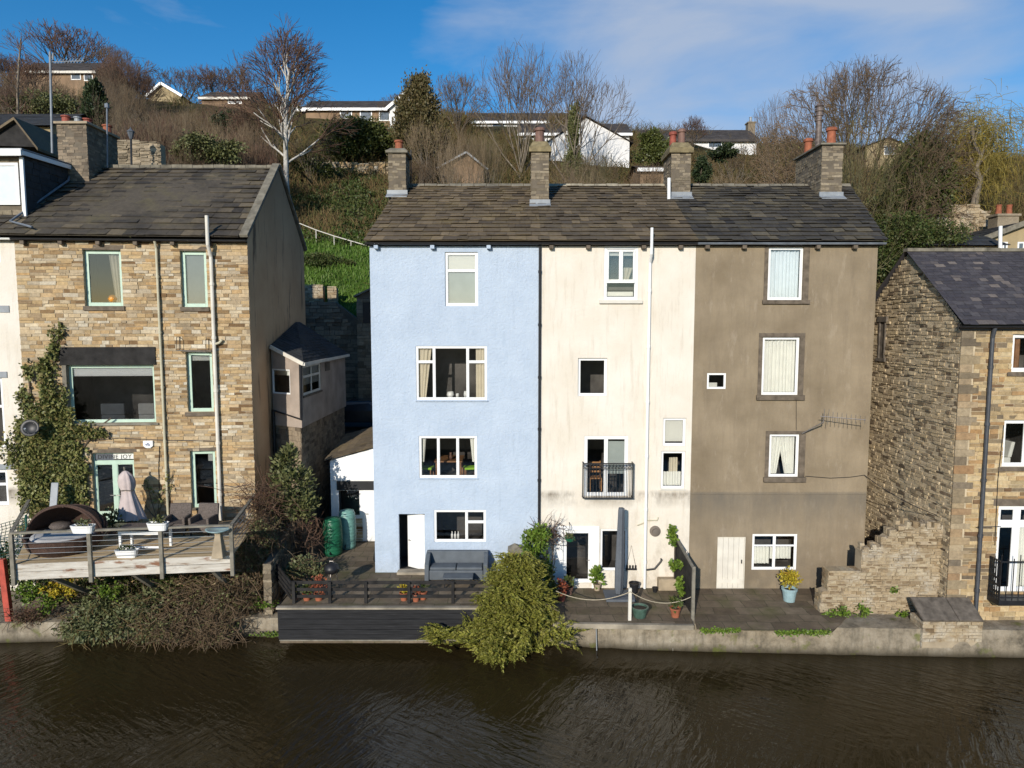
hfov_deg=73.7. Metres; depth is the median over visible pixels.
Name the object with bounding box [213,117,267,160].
bare tree
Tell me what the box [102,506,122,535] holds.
plant pot
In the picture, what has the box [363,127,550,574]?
terraced house
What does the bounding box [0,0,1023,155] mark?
sky
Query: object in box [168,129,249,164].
holly bush
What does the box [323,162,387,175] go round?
stone wall
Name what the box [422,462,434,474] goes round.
dining chair
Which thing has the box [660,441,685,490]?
window
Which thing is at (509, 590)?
conifer
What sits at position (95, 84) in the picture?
conifer
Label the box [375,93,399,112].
bare tree
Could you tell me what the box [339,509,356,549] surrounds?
water butt
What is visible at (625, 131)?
house
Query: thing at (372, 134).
laurel bush
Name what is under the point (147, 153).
stone wall
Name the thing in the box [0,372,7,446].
window
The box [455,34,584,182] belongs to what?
bare tree
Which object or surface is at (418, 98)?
evergreen tree
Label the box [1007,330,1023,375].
window
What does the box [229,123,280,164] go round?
bare tree
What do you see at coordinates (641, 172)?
garage
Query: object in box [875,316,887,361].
slit window
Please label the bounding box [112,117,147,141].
bare tree
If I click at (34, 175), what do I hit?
terraced house
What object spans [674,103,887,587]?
terraced house
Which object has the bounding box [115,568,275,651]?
bare shrub
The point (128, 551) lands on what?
planter trough
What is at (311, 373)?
window
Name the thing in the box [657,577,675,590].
stone block
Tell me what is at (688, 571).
fence panel
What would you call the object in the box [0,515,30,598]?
netting fence
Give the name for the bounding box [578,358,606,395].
window
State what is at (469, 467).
dining chair
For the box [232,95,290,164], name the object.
bare tree
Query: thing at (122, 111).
bare tree
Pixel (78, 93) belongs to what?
bare tree
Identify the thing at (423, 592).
plant pot
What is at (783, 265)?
window
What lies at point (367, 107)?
house
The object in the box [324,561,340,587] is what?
barbecue
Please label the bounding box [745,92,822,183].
bare tree
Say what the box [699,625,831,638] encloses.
moss
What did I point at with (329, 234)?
handrail
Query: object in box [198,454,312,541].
rose bush
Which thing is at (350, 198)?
brambles
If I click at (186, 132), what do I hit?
bare tree
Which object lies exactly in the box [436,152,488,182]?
house
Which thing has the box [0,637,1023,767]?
canal water
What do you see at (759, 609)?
patio
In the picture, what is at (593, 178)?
bare tree
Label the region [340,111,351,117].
window
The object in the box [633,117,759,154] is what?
house
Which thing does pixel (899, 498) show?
overhead cable
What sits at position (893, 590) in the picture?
weed tuft
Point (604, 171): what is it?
bare tree
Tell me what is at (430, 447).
window
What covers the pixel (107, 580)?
dark shrub
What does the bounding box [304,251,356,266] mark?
gorse bush
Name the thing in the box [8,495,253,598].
timber deck
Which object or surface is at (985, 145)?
willow tree
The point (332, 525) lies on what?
water butt
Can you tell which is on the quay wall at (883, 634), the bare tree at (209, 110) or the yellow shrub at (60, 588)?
the yellow shrub at (60, 588)
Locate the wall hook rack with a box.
[625,549,636,569]
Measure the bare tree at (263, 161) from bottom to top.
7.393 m
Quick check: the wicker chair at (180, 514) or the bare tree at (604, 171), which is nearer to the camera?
the wicker chair at (180, 514)
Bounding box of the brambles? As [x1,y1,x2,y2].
[56,98,1021,288]
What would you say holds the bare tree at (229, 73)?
on the hillside
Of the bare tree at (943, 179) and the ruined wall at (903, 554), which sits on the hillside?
the bare tree at (943, 179)
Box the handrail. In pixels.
[299,223,369,246]
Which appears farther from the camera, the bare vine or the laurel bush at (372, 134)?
the laurel bush at (372, 134)
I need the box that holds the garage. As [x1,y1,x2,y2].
[627,166,663,183]
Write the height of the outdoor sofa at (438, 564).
0.820 m
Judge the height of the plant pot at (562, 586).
0.796 m
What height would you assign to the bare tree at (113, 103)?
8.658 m
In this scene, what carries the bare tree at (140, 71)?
on the hillside
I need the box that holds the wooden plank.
[49,483,58,506]
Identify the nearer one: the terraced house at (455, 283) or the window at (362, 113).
the terraced house at (455, 283)
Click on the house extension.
(308, 387)
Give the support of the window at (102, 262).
in the stone house at (199, 274)
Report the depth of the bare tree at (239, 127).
55.25 m
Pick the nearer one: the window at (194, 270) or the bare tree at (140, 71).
the window at (194, 270)
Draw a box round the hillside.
[0,95,1021,585]
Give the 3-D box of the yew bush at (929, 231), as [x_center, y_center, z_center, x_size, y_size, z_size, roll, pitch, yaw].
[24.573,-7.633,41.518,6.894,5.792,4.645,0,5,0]
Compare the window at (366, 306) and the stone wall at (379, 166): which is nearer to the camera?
the window at (366, 306)
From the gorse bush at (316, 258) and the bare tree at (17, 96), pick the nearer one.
the gorse bush at (316, 258)
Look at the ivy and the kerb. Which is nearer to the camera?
the kerb
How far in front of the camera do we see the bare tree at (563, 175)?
54.03 m
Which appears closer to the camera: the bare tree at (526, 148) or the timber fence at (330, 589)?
the timber fence at (330, 589)
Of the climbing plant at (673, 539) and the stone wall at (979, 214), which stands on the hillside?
the stone wall at (979, 214)
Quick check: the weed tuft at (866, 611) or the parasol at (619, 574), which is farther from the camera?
the parasol at (619, 574)
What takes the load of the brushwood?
on the hillside
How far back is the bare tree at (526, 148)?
65.95 m
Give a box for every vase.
[108,295,116,302]
[448,452,452,459]
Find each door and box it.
[94,453,136,522]
[363,491,374,539]
[407,514,424,568]
[563,530,591,582]
[584,436,627,495]
[716,537,745,587]
[991,499,1023,590]
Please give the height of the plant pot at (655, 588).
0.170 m
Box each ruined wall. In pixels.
[305,284,338,302]
[814,517,942,613]
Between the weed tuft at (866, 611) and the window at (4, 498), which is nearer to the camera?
the weed tuft at (866, 611)
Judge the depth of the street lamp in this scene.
41.34 m
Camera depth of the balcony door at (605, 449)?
23.96 m
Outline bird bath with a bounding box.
[205,527,230,558]
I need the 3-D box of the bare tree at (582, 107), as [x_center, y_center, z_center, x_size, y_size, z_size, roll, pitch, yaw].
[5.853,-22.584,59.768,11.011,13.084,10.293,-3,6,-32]
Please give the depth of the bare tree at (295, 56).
54.78 m
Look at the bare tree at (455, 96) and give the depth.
75.16 m
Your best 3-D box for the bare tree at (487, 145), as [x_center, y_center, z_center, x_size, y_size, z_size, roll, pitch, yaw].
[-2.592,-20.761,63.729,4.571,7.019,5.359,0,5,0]
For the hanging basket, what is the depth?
23.73 m
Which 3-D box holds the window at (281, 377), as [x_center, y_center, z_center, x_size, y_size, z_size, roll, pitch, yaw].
[-8.905,-0.113,26.825,1.010,0.980,0.370,3,6,30]
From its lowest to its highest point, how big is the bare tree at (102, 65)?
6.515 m
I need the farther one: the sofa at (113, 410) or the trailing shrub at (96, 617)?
the sofa at (113, 410)
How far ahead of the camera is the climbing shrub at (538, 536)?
22.95 m
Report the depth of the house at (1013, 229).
46.37 m
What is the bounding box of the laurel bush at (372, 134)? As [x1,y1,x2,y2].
[314,114,397,162]
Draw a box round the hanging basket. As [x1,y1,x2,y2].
[564,523,575,541]
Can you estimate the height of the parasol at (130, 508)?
2.255 m
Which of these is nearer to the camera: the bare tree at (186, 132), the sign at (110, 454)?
the sign at (110, 454)
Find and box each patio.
[544,588,692,623]
[694,588,850,632]
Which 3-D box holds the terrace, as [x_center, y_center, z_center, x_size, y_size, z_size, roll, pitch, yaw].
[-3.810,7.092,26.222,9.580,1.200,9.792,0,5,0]
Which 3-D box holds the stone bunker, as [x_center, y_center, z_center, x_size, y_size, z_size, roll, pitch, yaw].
[13.533,7.445,21.303,1.886,1.362,0.758,0,5,0]
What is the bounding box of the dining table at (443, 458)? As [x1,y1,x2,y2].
[434,455,463,474]
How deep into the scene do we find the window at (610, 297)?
23.31 m
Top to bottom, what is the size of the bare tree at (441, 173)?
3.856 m
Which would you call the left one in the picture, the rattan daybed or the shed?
the rattan daybed
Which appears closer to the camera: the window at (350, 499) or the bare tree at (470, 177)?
the window at (350, 499)
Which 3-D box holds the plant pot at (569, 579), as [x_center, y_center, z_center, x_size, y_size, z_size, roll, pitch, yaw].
[1.973,6.930,23.623,0.457,0.715,0.445,-5,7,-43]
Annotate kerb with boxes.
[553,622,693,629]
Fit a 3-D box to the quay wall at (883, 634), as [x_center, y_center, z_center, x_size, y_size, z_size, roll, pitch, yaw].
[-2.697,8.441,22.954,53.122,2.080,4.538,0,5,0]
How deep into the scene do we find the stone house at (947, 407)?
21.83 m
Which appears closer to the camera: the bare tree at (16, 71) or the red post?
the red post
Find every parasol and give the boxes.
[117,467,146,522]
[603,507,635,601]
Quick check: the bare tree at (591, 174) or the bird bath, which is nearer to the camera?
the bird bath
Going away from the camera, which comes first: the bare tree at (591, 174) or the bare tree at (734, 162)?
the bare tree at (591, 174)
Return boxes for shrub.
[0,541,42,602]
[0,601,68,632]
[11,564,215,605]
[14,580,123,614]
[38,578,85,598]
[40,579,179,650]
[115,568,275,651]
[208,489,300,623]
[262,441,323,545]
[275,548,329,580]
[284,510,328,560]
[516,522,559,581]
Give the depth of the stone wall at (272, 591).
23.06 m
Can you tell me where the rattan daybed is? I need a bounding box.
[21,504,108,557]
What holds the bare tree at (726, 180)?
on the hillside
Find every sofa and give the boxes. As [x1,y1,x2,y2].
[101,403,130,418]
[424,550,487,580]
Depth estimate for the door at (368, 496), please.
27.52 m
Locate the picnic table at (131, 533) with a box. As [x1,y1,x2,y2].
[118,523,173,547]
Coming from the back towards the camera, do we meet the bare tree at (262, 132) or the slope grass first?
the bare tree at (262, 132)
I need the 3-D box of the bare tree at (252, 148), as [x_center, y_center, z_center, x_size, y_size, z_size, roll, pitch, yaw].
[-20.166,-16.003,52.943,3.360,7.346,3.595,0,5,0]
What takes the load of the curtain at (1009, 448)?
in the stone house at (947, 407)
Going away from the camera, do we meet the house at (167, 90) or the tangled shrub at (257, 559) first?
the tangled shrub at (257, 559)
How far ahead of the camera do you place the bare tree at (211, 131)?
59.41 m
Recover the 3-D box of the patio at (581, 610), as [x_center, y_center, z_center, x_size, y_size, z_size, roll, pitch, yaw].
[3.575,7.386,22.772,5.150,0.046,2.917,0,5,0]
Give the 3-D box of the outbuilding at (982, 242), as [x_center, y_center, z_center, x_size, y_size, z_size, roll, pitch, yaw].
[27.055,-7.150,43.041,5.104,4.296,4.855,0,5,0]
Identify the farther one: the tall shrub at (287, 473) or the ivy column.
the ivy column
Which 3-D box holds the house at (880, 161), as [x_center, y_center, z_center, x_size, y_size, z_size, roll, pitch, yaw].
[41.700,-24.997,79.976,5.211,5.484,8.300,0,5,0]
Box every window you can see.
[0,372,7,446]
[0,464,11,504]
[69,365,155,422]
[71,73,80,79]
[81,245,124,310]
[84,73,92,80]
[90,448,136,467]
[177,246,209,310]
[182,350,214,415]
[187,447,216,510]
[272,369,289,393]
[303,363,322,397]
[329,484,360,516]
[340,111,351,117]
[360,111,371,119]
[363,303,370,322]
[379,111,389,120]
[415,346,487,401]
[418,436,477,479]
[424,510,485,541]
[445,252,477,305]
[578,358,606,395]
[585,529,627,569]
[599,246,642,303]
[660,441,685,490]
[663,418,685,445]
[707,373,725,388]
[708,142,721,147]
[751,534,796,569]
[756,333,805,399]
[762,245,809,303]
[763,431,805,482]
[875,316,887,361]
[998,414,1023,470]
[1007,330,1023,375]
[1017,242,1023,247]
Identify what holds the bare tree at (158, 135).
on the hillside
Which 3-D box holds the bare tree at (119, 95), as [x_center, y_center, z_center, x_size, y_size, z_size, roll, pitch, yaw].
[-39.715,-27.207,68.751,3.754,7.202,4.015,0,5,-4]
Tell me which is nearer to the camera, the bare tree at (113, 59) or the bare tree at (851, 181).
the bare tree at (851, 181)
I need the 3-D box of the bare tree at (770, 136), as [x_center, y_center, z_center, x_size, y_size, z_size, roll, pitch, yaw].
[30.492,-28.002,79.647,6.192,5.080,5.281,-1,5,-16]
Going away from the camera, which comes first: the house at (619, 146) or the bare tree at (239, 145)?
the bare tree at (239, 145)
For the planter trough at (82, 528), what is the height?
0.448 m
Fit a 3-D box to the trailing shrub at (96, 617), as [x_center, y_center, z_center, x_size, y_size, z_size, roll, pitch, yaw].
[-12.660,7.596,22.123,4.835,2.486,2.215,0,5,0]
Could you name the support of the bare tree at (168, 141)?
on the hillside
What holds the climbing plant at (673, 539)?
attached to the fence panel
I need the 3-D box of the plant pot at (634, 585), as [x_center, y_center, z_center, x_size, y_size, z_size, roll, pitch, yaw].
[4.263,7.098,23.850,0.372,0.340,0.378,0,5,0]
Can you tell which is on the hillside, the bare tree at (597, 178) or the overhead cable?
the bare tree at (597, 178)
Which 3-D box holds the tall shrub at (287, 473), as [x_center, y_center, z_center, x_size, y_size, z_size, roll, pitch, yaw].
[-8.044,4.022,25.070,2.233,3.869,1.630,1,5,13]
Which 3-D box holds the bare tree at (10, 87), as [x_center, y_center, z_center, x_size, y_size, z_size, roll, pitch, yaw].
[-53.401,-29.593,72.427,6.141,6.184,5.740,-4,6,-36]
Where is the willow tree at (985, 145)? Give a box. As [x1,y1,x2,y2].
[914,78,1023,214]
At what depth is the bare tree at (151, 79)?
100.14 m
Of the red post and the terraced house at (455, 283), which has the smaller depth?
the red post
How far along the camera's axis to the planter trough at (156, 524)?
20.71 m
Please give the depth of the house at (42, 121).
48.27 m
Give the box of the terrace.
[279,529,540,642]
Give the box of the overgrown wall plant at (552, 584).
[541,567,558,603]
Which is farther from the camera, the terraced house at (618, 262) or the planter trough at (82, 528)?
the terraced house at (618, 262)
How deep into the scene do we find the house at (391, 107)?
80.48 m
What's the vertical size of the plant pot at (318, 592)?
0.868 m
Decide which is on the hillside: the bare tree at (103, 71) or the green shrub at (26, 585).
the bare tree at (103, 71)
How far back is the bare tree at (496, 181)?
54.76 m
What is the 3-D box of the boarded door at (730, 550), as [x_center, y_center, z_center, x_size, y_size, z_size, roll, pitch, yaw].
[7.742,6.338,24.204,0.990,1.913,0.120,0,5,0]
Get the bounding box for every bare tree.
[0,18,123,62]
[0,30,37,113]
[0,53,34,91]
[0,64,37,113]
[0,72,36,113]
[0,80,26,113]
[1,54,48,90]
[7,53,62,104]
[15,80,80,113]
[43,69,82,113]
[57,43,159,74]
[77,73,123,125]
[84,55,150,95]
[84,89,126,139]
[91,67,139,109]
[95,45,138,95]
[99,75,136,117]
[101,69,169,121]
[102,75,132,134]
[104,77,147,135]
[107,94,148,138]
[109,61,154,122]
[109,84,148,139]
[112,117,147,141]
[115,95,213,164]
[125,75,161,91]
[128,96,174,131]
[133,118,185,164]
[134,119,197,164]
[137,108,199,164]
[141,105,184,130]
[142,66,215,103]
[166,113,237,164]
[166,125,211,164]
[169,63,246,99]
[169,104,220,135]
[190,119,232,164]
[192,99,248,138]
[194,113,267,164]
[198,130,265,164]
[204,13,360,191]
[206,63,271,94]
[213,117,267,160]
[220,108,259,164]
[224,98,267,154]
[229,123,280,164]
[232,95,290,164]
[236,132,267,163]
[238,138,286,179]
[288,137,335,182]
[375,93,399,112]
[402,115,457,183]
[412,156,441,183]
[412,157,433,183]
[427,162,454,183]
[433,71,491,136]
[433,130,470,183]
[440,126,482,161]
[440,134,468,184]
[454,134,492,182]
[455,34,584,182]
[466,126,508,184]
[469,128,501,172]
[474,123,526,183]
[512,48,640,180]
[516,130,533,166]
[549,153,585,183]
[562,165,607,183]
[570,146,597,183]
[570,153,624,183]
[576,175,619,183]
[578,161,611,183]
[579,143,624,183]
[624,161,663,183]
[676,115,710,146]
[706,144,763,182]
[709,165,746,183]
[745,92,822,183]
[750,53,981,249]
[756,122,790,153]
[792,115,923,271]
[849,108,940,257]
[867,124,967,228]
[920,128,960,180]
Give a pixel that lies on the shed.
(351, 485)
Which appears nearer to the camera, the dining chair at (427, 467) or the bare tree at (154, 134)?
the dining chair at (427, 467)
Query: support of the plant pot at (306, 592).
on the terrace
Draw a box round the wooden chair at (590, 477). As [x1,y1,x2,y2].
[588,461,601,490]
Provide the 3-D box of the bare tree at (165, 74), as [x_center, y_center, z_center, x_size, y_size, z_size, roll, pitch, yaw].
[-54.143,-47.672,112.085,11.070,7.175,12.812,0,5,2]
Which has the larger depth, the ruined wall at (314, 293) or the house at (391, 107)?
the house at (391, 107)
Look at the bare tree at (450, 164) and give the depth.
48.75 m
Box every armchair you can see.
[138,403,154,418]
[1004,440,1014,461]
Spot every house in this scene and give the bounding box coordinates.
[0,114,92,134]
[0,117,128,589]
[8,52,306,587]
[23,63,136,95]
[145,82,192,102]
[198,92,269,108]
[302,101,391,125]
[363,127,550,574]
[385,93,402,127]
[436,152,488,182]
[468,113,565,125]
[517,124,632,140]
[538,128,697,588]
[547,116,633,167]
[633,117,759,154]
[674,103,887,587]
[853,138,904,171]
[864,248,1023,619]
[966,204,1023,247]
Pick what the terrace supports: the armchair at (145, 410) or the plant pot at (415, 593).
the plant pot at (415, 593)
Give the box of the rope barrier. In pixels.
[556,588,690,620]
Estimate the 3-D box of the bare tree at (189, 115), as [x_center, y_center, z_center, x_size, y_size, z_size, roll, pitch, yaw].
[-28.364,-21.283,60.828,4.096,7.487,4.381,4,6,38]
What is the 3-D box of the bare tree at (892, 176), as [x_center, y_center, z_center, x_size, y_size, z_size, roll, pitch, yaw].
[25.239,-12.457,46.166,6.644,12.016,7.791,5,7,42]
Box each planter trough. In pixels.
[70,518,95,533]
[114,543,138,557]
[146,514,168,530]
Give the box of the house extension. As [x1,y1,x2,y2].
[269,322,349,562]
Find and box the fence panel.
[674,535,695,620]
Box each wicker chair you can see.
[163,503,191,536]
[188,503,218,535]
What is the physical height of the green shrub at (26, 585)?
1.083 m
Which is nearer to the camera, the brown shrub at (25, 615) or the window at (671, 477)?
the brown shrub at (25, 615)
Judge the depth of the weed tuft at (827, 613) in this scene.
22.00 m
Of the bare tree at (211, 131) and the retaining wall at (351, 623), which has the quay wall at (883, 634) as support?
the retaining wall at (351, 623)
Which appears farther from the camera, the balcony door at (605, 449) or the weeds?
the balcony door at (605, 449)
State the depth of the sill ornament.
23.73 m
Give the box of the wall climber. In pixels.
[141,470,173,518]
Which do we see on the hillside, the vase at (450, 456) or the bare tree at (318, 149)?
the bare tree at (318, 149)
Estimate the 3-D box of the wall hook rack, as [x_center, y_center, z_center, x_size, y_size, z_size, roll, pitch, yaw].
[4.208,6.130,24.106,0.400,0.898,0.040,0,5,0]
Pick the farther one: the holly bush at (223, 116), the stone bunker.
the holly bush at (223, 116)
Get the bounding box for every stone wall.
[117,139,165,164]
[263,527,294,614]
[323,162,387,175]
[929,204,990,233]
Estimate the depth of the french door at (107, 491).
25.68 m
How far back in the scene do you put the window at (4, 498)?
25.87 m
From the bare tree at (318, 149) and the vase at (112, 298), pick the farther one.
the bare tree at (318, 149)
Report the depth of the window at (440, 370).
23.79 m
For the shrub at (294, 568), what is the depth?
23.44 m
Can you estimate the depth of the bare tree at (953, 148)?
53.02 m
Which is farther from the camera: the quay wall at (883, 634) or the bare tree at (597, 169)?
the bare tree at (597, 169)
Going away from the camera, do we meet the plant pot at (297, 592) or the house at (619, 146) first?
the plant pot at (297, 592)
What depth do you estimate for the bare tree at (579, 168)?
57.47 m
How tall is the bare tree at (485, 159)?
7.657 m
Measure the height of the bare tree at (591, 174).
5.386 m
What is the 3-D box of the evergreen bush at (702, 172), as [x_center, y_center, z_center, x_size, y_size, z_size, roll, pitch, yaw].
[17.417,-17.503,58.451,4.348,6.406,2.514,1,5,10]
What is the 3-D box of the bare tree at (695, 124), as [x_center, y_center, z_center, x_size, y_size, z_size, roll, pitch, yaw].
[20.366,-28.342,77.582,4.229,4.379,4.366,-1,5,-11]
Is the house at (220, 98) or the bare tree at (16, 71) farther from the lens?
the house at (220, 98)
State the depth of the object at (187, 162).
46.88 m
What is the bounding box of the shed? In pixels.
[324,427,374,540]
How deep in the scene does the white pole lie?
39.84 m
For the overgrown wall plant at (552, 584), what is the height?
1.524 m
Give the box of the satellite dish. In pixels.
[20,420,39,435]
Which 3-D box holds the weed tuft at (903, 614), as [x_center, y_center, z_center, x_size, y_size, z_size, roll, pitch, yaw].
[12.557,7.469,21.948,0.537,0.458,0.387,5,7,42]
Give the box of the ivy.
[0,321,111,541]
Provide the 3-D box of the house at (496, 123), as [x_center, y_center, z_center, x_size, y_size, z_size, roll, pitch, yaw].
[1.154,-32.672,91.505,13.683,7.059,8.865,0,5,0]
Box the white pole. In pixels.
[998,226,1002,247]
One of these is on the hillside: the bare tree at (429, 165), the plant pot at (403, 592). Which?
the bare tree at (429, 165)
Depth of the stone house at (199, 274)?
24.64 m
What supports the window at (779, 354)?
in the terraced house at (785, 294)
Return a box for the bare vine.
[527,515,571,589]
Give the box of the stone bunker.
[910,597,982,647]
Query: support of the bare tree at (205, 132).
on the hillside
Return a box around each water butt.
[322,516,342,556]
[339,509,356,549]
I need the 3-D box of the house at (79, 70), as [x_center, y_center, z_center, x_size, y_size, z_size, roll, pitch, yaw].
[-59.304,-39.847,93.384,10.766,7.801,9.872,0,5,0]
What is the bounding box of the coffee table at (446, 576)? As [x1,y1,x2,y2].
[442,573,472,587]
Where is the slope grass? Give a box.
[302,227,369,315]
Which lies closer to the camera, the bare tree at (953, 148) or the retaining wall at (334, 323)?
the retaining wall at (334, 323)
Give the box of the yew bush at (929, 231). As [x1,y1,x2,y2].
[872,208,979,284]
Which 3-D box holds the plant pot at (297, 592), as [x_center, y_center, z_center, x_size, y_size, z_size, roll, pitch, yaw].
[-6.875,6.610,21.709,0.426,0.547,0.470,0,5,0]
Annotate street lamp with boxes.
[126,127,134,164]
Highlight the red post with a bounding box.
[0,558,13,621]
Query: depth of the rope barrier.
21.54 m
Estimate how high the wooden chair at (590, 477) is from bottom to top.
1.020 m
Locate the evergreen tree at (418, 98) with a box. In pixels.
[385,64,454,183]
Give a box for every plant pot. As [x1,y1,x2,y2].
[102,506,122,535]
[289,584,300,600]
[299,584,313,600]
[308,574,326,600]
[397,584,406,600]
[411,584,419,601]
[418,584,429,599]
[555,578,569,601]
[563,574,574,594]
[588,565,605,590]
[629,581,639,592]
[632,603,648,618]
[652,586,657,592]
[668,595,683,617]
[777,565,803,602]
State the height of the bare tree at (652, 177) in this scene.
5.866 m
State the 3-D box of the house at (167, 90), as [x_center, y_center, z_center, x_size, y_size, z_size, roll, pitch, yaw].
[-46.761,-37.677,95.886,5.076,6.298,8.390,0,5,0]
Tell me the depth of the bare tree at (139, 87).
75.53 m
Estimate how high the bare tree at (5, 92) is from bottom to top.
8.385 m
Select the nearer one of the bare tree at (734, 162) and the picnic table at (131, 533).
the picnic table at (131, 533)
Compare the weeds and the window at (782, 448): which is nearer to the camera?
the weeds
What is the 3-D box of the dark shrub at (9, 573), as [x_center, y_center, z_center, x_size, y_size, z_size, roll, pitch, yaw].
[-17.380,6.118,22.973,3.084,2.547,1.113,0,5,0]
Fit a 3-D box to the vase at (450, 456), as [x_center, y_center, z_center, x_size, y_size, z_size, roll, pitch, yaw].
[-2.231,2.600,24.721,0.193,0.260,0.193,0,5,0]
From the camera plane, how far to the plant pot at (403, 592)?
21.67 m
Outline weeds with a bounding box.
[248,596,278,637]
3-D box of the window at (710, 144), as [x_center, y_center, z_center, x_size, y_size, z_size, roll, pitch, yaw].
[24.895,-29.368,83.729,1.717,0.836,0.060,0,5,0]
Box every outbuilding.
[353,288,371,397]
[898,236,1010,255]
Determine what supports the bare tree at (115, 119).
on the hillside
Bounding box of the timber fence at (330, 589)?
[275,563,487,603]
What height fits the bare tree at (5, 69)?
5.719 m
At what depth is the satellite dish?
23.48 m
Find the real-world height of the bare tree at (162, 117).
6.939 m
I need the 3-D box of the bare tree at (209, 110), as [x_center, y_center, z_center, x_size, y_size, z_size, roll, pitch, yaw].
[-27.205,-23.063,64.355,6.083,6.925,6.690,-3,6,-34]
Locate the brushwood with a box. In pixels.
[0,78,1023,290]
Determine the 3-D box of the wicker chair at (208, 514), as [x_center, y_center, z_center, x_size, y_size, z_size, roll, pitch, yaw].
[-10.589,4.659,23.512,0.720,0.960,0.814,0,5,4]
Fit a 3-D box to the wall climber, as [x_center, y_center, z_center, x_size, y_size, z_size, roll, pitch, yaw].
[-12.785,4.050,24.634,1.225,1.844,0.425,0,5,0]
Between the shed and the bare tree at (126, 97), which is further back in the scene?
the bare tree at (126, 97)
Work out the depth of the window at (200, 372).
26.01 m
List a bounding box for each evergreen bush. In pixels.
[632,126,669,165]
[691,142,740,183]
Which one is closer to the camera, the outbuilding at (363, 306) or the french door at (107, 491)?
the french door at (107, 491)
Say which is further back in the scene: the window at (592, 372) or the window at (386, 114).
the window at (386, 114)
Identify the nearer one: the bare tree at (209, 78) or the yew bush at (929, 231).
the yew bush at (929, 231)
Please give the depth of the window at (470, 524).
25.63 m
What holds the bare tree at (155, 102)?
on the hillside
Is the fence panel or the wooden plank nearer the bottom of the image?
the fence panel
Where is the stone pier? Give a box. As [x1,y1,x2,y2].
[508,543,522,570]
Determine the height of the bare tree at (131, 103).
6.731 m
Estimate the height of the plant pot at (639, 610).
0.340 m
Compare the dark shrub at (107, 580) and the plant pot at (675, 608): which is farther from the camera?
the dark shrub at (107, 580)
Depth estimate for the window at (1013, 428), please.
22.12 m
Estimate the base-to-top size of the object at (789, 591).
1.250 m
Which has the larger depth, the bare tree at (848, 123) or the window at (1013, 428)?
the bare tree at (848, 123)
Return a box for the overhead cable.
[864,475,935,514]
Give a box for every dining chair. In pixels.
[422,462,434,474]
[463,465,474,474]
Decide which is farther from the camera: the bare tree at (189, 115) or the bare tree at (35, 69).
the bare tree at (35, 69)
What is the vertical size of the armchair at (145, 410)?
0.870 m
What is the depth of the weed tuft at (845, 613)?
21.91 m
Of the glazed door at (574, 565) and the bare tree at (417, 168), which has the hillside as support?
the bare tree at (417, 168)
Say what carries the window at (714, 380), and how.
in the terraced house at (785, 294)
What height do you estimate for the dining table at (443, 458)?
0.730 m
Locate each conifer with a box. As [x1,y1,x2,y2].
[79,75,112,127]
[414,549,591,671]
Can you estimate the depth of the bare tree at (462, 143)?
62.87 m
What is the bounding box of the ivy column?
[558,100,584,183]
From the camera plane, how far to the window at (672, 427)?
23.86 m
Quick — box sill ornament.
[447,391,453,396]
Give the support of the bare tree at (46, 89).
on the hillside
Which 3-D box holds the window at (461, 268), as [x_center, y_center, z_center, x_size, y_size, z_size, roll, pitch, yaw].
[-1.721,-3.584,23.382,1.125,1.823,0.090,0,5,0]
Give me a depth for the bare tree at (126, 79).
74.70 m
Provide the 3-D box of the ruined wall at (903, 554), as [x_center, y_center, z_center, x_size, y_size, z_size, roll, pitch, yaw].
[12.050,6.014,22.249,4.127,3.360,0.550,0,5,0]
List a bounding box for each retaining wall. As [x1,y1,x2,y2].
[276,573,498,640]
[305,302,357,400]
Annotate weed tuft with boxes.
[822,610,840,617]
[829,605,856,617]
[854,601,872,617]
[890,586,898,593]
[894,609,909,617]
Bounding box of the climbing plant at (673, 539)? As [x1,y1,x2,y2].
[665,524,684,598]
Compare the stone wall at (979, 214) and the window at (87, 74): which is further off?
the window at (87, 74)
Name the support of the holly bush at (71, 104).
on the hillside
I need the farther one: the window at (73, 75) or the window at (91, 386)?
the window at (73, 75)
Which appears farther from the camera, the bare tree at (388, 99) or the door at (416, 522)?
the bare tree at (388, 99)
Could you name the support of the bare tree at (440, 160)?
on the hillside
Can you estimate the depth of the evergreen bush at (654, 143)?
60.01 m
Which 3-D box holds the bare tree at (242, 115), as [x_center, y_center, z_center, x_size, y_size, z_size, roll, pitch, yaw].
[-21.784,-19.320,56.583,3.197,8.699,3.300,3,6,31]
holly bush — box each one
[0,82,79,113]
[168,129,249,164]
[209,106,246,136]
[289,140,341,179]
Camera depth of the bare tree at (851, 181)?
40.48 m
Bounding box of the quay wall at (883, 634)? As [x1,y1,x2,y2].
[0,586,1023,657]

